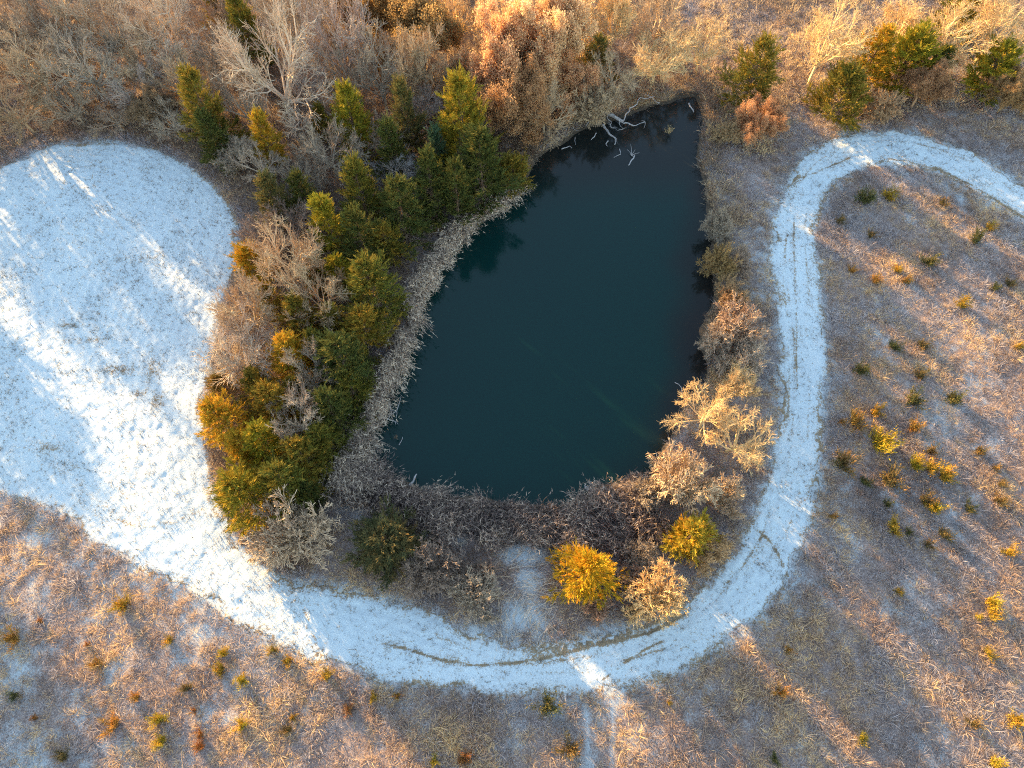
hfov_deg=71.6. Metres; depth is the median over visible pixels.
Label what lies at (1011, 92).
bush
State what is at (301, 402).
bare tree
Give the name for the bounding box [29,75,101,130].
bare tree
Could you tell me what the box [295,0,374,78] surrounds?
bare tree
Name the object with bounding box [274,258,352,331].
bare tree
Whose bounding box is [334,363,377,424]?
cedar tree
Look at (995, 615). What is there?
juniper sapling
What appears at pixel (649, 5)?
bare tree
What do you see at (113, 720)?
juniper sapling
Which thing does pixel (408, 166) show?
bare tree
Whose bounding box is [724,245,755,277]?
bare bush
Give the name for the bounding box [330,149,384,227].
cedar tree
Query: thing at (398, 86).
cedar tree
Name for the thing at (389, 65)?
bare tree
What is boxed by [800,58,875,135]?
cedar tree
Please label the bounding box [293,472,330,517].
cedar tree
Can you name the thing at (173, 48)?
bare tree
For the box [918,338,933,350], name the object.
juniper sapling
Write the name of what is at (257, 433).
cedar tree
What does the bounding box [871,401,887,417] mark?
juniper sapling
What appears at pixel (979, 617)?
juniper sapling
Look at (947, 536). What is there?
juniper sapling
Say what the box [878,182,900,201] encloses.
juniper sapling
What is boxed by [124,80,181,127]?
bare tree
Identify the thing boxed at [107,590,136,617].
juniper sapling
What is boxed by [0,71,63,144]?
bare tree
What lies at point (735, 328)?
bare bush
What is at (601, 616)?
bare bush
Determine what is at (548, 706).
juniper sapling
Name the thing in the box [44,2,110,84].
bare tree
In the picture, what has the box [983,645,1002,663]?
juniper sapling
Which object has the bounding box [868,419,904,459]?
juniper sapling
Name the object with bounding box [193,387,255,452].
cedar tree
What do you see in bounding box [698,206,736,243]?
bare bush
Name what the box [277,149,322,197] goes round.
bare tree
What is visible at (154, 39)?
bare tree
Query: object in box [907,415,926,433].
juniper sapling
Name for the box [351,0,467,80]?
oak tree
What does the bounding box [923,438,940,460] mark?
juniper sapling
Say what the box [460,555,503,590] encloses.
bare bush
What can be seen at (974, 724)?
juniper sapling
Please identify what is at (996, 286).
juniper sapling
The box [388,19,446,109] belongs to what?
bare tree
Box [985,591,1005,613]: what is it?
juniper sapling
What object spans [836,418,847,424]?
juniper sapling
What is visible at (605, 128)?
sunken log
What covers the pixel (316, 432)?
cedar tree
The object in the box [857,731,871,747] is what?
juniper sapling
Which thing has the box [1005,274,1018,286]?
juniper sapling
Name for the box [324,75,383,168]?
cedar tree
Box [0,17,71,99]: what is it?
bare tree
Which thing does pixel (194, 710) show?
juniper sapling
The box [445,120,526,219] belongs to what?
cedar tree
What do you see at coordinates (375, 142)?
bare tree
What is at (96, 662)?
juniper sapling
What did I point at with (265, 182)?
cedar tree
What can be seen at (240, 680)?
juniper sapling
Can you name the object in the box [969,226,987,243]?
juniper sapling
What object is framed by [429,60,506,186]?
cedar tree
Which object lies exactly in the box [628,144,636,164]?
sunken stick
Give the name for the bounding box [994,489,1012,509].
juniper sapling
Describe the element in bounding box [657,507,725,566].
cedar tree
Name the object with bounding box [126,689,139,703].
juniper sapling
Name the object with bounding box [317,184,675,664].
cattail reeds
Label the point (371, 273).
cedar tree
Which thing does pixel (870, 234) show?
juniper sapling
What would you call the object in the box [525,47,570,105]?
oak tree
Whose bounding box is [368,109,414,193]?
cedar tree
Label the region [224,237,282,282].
cedar tree
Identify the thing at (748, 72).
cedar tree
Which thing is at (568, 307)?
water
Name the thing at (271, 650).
juniper sapling
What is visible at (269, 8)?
bare tree
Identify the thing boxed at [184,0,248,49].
bare tree
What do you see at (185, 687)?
juniper sapling
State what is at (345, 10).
oak tree
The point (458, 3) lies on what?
bare tree
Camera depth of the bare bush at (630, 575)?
48.01 m
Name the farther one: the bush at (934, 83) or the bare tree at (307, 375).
the bush at (934, 83)
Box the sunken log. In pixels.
[602,124,616,144]
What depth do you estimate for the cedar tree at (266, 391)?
51.17 m
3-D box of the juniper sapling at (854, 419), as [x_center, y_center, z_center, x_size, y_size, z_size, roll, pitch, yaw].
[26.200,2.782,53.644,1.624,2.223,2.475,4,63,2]
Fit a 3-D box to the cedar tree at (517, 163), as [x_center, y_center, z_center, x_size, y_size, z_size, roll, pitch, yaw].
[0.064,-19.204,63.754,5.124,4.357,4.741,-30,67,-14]
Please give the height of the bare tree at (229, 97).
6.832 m
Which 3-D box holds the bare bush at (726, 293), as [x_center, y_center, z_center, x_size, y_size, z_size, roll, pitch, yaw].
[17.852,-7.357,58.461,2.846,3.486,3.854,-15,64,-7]
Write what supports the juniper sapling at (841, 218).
on the ground at (612, 720)
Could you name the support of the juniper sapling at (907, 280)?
on the ground at (612, 720)
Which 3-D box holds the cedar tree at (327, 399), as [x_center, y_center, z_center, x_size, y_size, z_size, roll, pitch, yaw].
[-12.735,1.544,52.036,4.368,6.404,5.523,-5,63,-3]
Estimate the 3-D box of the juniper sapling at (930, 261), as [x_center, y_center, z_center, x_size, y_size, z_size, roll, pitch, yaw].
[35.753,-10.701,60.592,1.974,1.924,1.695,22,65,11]
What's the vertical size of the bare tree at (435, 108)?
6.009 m
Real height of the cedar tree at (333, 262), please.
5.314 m
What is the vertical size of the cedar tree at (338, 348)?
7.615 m
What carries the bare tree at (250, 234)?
on the ground at (612, 720)
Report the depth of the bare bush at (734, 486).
50.39 m
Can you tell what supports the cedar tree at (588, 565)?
on the ground at (612, 720)
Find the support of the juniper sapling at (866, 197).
on the ground at (612, 720)
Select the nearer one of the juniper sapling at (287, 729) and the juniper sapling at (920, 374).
the juniper sapling at (287, 729)
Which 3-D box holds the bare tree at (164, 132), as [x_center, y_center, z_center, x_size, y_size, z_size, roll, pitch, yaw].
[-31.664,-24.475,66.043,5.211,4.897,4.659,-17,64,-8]
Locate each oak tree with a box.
[331,0,387,38]
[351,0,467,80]
[446,45,471,90]
[467,0,565,106]
[468,60,495,93]
[473,49,556,147]
[505,0,598,84]
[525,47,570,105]
[537,45,602,123]
[729,91,791,146]
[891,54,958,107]
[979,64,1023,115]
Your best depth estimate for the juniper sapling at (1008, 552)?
49.63 m
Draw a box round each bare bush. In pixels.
[239,484,344,575]
[398,537,467,600]
[445,562,503,627]
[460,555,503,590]
[565,79,622,129]
[580,594,613,627]
[602,562,644,593]
[618,535,659,580]
[620,555,689,628]
[626,476,668,513]
[644,438,728,515]
[680,521,735,578]
[694,319,735,362]
[696,241,743,281]
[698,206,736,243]
[704,469,746,520]
[705,113,744,144]
[708,290,773,350]
[714,274,750,314]
[714,330,773,377]
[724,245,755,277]
[858,82,907,125]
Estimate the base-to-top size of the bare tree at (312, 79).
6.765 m
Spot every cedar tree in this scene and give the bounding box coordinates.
[175,61,252,149]
[192,104,249,176]
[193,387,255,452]
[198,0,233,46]
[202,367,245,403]
[206,456,289,540]
[221,420,265,469]
[223,0,278,75]
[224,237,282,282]
[236,363,284,420]
[239,414,289,481]
[242,378,314,440]
[247,104,289,168]
[247,165,303,239]
[250,447,321,539]
[253,279,302,322]
[263,326,319,388]
[273,289,326,341]
[273,428,350,500]
[280,165,333,224]
[282,369,321,419]
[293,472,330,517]
[297,324,335,376]
[298,415,351,476]
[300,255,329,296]
[303,190,349,259]
[307,383,369,442]
[309,100,339,144]
[310,326,379,405]
[314,299,361,339]
[318,252,361,300]
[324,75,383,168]
[329,200,393,278]
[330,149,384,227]
[331,300,402,366]
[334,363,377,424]
[335,493,439,590]
[338,245,413,334]
[356,217,417,266]
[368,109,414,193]
[370,171,438,260]
[387,73,429,166]
[411,143,455,232]
[423,121,449,177]
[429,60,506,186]
[437,155,482,228]
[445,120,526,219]
[488,149,536,197]
[539,539,629,609]
[572,31,619,81]
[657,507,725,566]
[714,29,786,112]
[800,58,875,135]
[841,22,901,88]
[865,16,951,96]
[922,43,958,80]
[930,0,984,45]
[959,32,1023,106]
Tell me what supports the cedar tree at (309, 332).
on the ground at (612, 720)
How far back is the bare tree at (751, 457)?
50.81 m
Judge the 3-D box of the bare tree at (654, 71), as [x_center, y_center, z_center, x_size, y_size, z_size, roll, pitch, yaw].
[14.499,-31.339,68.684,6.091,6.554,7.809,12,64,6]
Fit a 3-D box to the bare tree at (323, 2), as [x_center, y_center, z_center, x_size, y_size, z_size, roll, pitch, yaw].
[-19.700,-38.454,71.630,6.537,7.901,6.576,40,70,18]
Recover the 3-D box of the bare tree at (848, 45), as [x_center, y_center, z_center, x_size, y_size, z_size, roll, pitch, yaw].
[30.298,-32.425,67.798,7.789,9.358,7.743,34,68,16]
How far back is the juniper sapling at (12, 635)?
46.86 m
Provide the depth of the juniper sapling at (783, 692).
45.59 m
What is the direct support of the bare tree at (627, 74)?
on the ground at (612, 720)
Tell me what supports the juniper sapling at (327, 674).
on the ground at (612, 720)
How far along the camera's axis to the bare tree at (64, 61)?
65.72 m
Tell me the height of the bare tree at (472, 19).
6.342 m
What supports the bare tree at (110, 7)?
on the ground at (612, 720)
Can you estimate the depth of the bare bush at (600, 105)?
66.71 m
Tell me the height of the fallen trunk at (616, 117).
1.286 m
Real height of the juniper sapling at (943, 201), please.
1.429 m
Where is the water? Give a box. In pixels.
[368,97,713,505]
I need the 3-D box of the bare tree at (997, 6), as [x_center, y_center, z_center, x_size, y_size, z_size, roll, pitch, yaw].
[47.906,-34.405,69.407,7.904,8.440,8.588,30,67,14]
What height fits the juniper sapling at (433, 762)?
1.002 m
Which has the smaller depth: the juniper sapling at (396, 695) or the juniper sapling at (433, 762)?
the juniper sapling at (433, 762)
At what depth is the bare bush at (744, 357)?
55.43 m
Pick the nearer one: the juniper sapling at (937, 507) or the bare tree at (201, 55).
the juniper sapling at (937, 507)
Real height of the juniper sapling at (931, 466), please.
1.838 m
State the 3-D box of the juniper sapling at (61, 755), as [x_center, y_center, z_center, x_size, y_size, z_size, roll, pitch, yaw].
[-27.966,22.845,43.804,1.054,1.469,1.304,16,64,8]
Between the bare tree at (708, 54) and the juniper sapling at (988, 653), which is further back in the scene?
the bare tree at (708, 54)
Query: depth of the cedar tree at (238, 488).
48.01 m
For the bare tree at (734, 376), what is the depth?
52.43 m
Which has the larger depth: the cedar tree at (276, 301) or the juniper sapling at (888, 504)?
the cedar tree at (276, 301)
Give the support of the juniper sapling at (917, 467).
on the ground at (612, 720)
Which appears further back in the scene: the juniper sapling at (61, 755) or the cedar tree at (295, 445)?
the cedar tree at (295, 445)
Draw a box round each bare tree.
[0,0,46,71]
[0,7,71,63]
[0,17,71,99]
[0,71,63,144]
[9,0,107,60]
[29,16,130,109]
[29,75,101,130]
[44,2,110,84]
[54,0,165,64]
[87,103,134,134]
[100,55,168,125]
[104,5,159,89]
[115,0,206,70]
[124,36,202,93]
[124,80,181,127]
[142,95,192,142]
[146,42,232,112]
[183,20,250,81]
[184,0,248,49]
[192,300,278,389]
[203,266,281,358]
[204,0,335,150]
[206,62,268,124]
[209,129,258,175]
[226,135,286,182]
[228,211,278,247]
[239,213,327,299]
[250,0,325,62]
[251,196,314,259]
[264,379,323,444]
[272,54,328,112]
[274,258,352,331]
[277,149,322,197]
[278,336,339,401]
[284,0,336,36]
[288,112,370,188]
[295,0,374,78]
[317,42,377,111]
[343,17,410,116]
[361,105,412,155]
[362,143,419,191]
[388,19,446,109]
[393,166,433,202]
[401,79,443,139]
[421,0,484,38]
[428,55,455,111]
[464,0,514,32]
[522,78,576,149]
[579,48,642,110]
[580,0,618,61]
[590,0,640,49]
[627,0,701,48]
[631,18,698,88]
[660,377,740,445]
[666,12,731,73]
[703,395,780,475]
[717,357,761,401]
[787,0,880,84]
[876,0,942,51]
[900,0,999,73]
[966,0,1023,63]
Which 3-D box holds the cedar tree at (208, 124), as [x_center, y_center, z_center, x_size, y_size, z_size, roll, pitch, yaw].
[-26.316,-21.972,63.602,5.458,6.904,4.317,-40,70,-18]
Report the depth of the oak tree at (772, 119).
64.85 m
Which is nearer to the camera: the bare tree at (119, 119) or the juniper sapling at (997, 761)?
the juniper sapling at (997, 761)
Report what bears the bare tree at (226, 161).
on the ground at (612, 720)
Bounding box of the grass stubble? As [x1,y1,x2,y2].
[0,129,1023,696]
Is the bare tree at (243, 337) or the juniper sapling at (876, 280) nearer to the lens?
the bare tree at (243, 337)
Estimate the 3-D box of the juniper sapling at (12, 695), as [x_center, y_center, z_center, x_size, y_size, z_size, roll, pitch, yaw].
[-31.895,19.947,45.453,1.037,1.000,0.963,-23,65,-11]
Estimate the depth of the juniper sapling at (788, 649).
46.92 m
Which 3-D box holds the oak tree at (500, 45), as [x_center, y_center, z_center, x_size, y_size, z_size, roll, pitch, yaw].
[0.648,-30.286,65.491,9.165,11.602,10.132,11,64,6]
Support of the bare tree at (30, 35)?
on the ground at (612, 720)
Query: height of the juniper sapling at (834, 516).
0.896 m
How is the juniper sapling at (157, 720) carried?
on the ground at (612, 720)
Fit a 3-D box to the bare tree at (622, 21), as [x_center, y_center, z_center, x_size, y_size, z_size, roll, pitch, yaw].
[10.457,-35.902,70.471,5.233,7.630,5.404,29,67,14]
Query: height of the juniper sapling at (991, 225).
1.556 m
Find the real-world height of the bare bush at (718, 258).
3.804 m
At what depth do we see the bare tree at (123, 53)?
66.94 m
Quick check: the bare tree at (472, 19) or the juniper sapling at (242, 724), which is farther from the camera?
the bare tree at (472, 19)
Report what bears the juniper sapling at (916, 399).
on the ground at (612, 720)
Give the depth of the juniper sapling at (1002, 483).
52.09 m
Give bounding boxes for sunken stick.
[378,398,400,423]
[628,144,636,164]
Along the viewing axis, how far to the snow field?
57.23 m
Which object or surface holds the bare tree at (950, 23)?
on the ground at (612, 720)
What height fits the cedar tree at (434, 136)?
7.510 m
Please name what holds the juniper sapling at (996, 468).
on the ground at (612, 720)
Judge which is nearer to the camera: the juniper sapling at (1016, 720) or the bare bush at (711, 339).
the juniper sapling at (1016, 720)
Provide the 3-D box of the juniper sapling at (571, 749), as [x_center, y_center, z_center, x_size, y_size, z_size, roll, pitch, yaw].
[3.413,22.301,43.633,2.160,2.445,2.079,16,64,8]
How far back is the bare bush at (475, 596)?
47.27 m
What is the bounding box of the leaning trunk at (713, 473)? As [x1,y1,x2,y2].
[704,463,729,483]
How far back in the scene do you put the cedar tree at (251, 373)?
52.72 m
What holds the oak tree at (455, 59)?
on the ground at (612, 720)
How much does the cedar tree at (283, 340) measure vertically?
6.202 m
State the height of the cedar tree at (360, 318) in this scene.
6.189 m
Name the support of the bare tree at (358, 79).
on the ground at (612, 720)
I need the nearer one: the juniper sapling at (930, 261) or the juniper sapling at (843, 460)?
the juniper sapling at (843, 460)
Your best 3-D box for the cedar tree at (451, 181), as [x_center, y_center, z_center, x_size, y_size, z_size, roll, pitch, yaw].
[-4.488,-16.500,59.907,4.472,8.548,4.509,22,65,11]
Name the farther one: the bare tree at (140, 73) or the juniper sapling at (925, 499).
the bare tree at (140, 73)
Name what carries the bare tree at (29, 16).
on the ground at (612, 720)
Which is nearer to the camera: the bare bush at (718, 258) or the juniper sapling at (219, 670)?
the juniper sapling at (219, 670)
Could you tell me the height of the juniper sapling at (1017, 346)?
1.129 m
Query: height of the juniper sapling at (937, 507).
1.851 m
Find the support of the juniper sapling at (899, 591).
on the ground at (612, 720)
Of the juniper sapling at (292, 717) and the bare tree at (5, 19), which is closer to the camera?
the juniper sapling at (292, 717)
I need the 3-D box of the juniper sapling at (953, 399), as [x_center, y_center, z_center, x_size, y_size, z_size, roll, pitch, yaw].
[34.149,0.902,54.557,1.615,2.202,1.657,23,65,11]
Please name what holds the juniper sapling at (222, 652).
on the ground at (612, 720)
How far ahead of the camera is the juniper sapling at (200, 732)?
44.61 m
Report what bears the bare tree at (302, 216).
on the ground at (612, 720)
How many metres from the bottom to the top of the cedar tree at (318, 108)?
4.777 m
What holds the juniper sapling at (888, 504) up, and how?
on the ground at (612, 720)
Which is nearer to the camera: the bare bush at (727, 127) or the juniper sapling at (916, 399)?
the juniper sapling at (916, 399)
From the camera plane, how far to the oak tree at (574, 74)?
66.31 m
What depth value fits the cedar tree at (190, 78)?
62.60 m
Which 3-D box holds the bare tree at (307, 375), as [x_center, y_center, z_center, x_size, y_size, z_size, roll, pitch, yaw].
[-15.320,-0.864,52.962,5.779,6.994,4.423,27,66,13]
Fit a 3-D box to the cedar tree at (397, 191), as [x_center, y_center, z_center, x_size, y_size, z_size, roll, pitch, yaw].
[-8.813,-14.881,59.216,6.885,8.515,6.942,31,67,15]
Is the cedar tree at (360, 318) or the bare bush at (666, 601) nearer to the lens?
the bare bush at (666, 601)
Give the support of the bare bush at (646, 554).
on the ground at (612, 720)
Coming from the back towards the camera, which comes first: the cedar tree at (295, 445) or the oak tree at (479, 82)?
the oak tree at (479, 82)
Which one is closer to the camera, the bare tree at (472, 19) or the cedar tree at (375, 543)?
the cedar tree at (375, 543)
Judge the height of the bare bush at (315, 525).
6.756 m
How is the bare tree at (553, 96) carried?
on the ground at (612, 720)
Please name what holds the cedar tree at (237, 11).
on the ground at (612, 720)
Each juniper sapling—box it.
[0,621,21,655]
[5,691,22,702]
[28,714,37,721]
[51,745,69,764]
[84,656,103,672]
[96,710,120,742]
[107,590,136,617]
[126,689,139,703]
[143,708,170,731]
[150,732,166,752]
[160,634,172,648]
[176,680,195,697]
[188,707,196,716]
[191,736,204,755]
[192,726,203,739]
[209,660,223,680]
[214,645,229,657]
[228,714,249,733]
[232,671,248,690]
[263,644,278,655]
[278,721,291,737]
[282,652,292,670]
[288,712,298,722]
[317,663,335,681]
[342,701,353,716]
[369,690,377,704]
[391,691,402,702]
[428,751,440,767]
[454,749,473,767]
[524,688,567,719]
[550,728,585,761]
[770,747,781,766]
[772,681,790,699]
[785,644,796,654]
[827,512,839,519]
[828,446,863,477]
[835,214,847,223]
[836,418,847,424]
[847,264,859,272]
[848,406,871,433]
[850,357,872,375]
[852,184,882,205]
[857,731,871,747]
[860,474,876,488]
[867,227,879,238]
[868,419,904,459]
[871,271,883,283]
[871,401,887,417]
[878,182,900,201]
[878,459,910,493]
[882,495,895,509]
[885,512,903,537]
[888,336,909,353]
[891,264,902,273]
[893,585,905,596]
[899,274,915,283]
[904,382,929,412]
[905,524,917,536]
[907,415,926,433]
[908,451,929,471]
[913,363,930,380]
[918,252,945,266]
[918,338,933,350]
[919,488,939,510]
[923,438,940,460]
[923,501,948,514]
[923,537,940,551]
[925,457,947,474]
[937,462,960,484]
[937,523,959,544]
[938,196,950,206]
[941,387,971,406]
[952,293,973,308]
[963,716,986,730]
[965,497,980,513]
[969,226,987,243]
[972,446,992,456]
[974,612,983,622]
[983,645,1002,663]
[984,220,998,231]
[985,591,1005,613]
[986,605,1004,622]
[988,281,1003,290]
[988,754,1008,767]
[992,463,1003,472]
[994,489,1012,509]
[997,478,1009,487]
[997,543,1021,559]
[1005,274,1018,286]
[1005,705,1023,732]
[1013,340,1023,349]
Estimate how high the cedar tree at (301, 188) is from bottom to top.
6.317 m
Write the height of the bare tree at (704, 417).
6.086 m
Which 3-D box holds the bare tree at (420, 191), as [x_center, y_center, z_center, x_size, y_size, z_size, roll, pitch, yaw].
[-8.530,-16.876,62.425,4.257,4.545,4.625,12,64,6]
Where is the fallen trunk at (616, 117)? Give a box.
[583,94,659,130]
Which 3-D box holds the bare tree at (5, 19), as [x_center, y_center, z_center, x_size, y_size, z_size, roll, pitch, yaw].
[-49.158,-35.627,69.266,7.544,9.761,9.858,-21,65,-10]
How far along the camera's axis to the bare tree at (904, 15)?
70.15 m
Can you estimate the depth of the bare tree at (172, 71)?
66.06 m
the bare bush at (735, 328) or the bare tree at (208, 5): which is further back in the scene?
the bare tree at (208, 5)
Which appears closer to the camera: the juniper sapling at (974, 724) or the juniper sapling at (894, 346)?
the juniper sapling at (974, 724)
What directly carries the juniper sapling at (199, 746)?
on the ground at (612, 720)
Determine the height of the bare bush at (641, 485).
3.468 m
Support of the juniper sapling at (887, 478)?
on the ground at (612, 720)
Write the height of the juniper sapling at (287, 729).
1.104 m
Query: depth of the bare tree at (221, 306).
54.12 m
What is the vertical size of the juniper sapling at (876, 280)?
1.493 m
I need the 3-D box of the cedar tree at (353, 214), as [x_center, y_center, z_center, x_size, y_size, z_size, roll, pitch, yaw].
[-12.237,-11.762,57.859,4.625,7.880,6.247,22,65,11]
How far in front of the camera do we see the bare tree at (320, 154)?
61.94 m
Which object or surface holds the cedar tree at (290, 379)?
on the ground at (612, 720)
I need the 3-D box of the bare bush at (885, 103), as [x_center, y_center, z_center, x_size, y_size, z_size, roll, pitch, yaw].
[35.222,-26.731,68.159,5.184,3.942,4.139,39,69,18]
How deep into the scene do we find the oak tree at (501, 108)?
63.20 m
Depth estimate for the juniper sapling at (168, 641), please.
46.99 m
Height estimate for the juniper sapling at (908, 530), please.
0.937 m
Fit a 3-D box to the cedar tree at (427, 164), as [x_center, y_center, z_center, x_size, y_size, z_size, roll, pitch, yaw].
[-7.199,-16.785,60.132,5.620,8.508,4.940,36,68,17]
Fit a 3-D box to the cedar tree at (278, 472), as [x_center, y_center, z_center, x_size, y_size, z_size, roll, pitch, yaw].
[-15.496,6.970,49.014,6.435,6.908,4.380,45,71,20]
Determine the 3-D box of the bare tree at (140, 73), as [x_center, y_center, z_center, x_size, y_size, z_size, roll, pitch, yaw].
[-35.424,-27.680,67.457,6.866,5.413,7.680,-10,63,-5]
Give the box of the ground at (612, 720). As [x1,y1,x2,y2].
[0,0,1023,767]
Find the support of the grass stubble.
on the ground at (612, 720)
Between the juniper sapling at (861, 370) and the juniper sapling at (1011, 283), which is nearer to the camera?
the juniper sapling at (861, 370)
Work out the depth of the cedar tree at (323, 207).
57.05 m
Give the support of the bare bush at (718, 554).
on the ground at (612, 720)
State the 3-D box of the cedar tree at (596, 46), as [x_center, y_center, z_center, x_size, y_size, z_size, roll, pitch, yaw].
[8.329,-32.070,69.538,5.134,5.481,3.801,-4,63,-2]
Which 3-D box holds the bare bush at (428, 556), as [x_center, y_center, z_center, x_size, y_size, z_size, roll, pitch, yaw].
[-5.335,12.605,48.156,4.881,3.932,4.632,7,63,4]
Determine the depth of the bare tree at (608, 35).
69.54 m
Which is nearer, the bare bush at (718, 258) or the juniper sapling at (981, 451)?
the juniper sapling at (981, 451)
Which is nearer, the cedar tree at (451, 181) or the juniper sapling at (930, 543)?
the juniper sapling at (930, 543)
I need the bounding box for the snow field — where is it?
[0,139,320,668]
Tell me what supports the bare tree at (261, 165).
on the ground at (612, 720)
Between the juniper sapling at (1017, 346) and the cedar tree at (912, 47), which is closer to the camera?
the juniper sapling at (1017, 346)
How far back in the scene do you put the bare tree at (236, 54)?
62.33 m
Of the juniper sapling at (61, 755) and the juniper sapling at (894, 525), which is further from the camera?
the juniper sapling at (894, 525)
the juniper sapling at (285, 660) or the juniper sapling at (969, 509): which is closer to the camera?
the juniper sapling at (285, 660)
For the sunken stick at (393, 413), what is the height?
0.654 m
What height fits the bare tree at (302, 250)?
9.876 m
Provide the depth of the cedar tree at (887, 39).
67.81 m
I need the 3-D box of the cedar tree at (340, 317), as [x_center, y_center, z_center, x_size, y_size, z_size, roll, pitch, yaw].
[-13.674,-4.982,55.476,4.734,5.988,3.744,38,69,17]
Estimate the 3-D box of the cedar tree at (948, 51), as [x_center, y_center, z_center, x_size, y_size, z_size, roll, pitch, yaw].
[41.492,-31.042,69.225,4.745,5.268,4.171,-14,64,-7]
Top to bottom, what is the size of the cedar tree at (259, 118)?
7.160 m
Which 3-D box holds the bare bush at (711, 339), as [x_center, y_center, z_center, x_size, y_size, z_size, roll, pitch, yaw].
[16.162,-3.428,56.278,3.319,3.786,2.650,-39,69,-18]
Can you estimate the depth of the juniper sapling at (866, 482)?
51.94 m
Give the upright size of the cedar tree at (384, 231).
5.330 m
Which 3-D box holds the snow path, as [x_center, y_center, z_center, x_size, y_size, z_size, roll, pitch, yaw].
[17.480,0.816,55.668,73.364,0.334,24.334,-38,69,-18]
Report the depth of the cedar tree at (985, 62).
68.09 m
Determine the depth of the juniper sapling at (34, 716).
45.02 m
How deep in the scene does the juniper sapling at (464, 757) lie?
43.81 m
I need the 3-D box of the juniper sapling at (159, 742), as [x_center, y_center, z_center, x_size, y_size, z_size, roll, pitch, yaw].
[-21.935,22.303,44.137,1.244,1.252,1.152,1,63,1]
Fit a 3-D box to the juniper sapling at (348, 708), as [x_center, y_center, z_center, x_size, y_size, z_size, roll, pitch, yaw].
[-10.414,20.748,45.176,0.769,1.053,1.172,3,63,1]
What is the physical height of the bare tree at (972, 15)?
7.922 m
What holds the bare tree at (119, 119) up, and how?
on the ground at (612, 720)
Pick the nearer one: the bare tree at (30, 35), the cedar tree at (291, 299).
the cedar tree at (291, 299)
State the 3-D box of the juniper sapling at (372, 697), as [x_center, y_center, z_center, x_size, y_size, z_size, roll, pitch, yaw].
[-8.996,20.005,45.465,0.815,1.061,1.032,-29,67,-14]
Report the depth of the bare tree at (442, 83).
66.29 m
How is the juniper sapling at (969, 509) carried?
on the ground at (612, 720)
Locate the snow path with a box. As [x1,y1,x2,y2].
[280,129,1023,699]
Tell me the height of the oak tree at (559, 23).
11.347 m
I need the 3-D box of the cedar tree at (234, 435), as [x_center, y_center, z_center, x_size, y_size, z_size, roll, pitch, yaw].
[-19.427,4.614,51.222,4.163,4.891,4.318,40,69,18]
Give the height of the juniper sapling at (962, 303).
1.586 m
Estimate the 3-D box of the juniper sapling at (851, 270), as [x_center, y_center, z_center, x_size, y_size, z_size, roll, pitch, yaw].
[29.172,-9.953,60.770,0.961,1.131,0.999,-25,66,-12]
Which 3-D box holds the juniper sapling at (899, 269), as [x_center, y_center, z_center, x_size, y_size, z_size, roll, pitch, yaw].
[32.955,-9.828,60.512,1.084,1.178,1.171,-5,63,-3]
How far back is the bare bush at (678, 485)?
49.06 m
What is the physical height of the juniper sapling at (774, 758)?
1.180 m
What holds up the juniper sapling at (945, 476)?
on the ground at (612, 720)

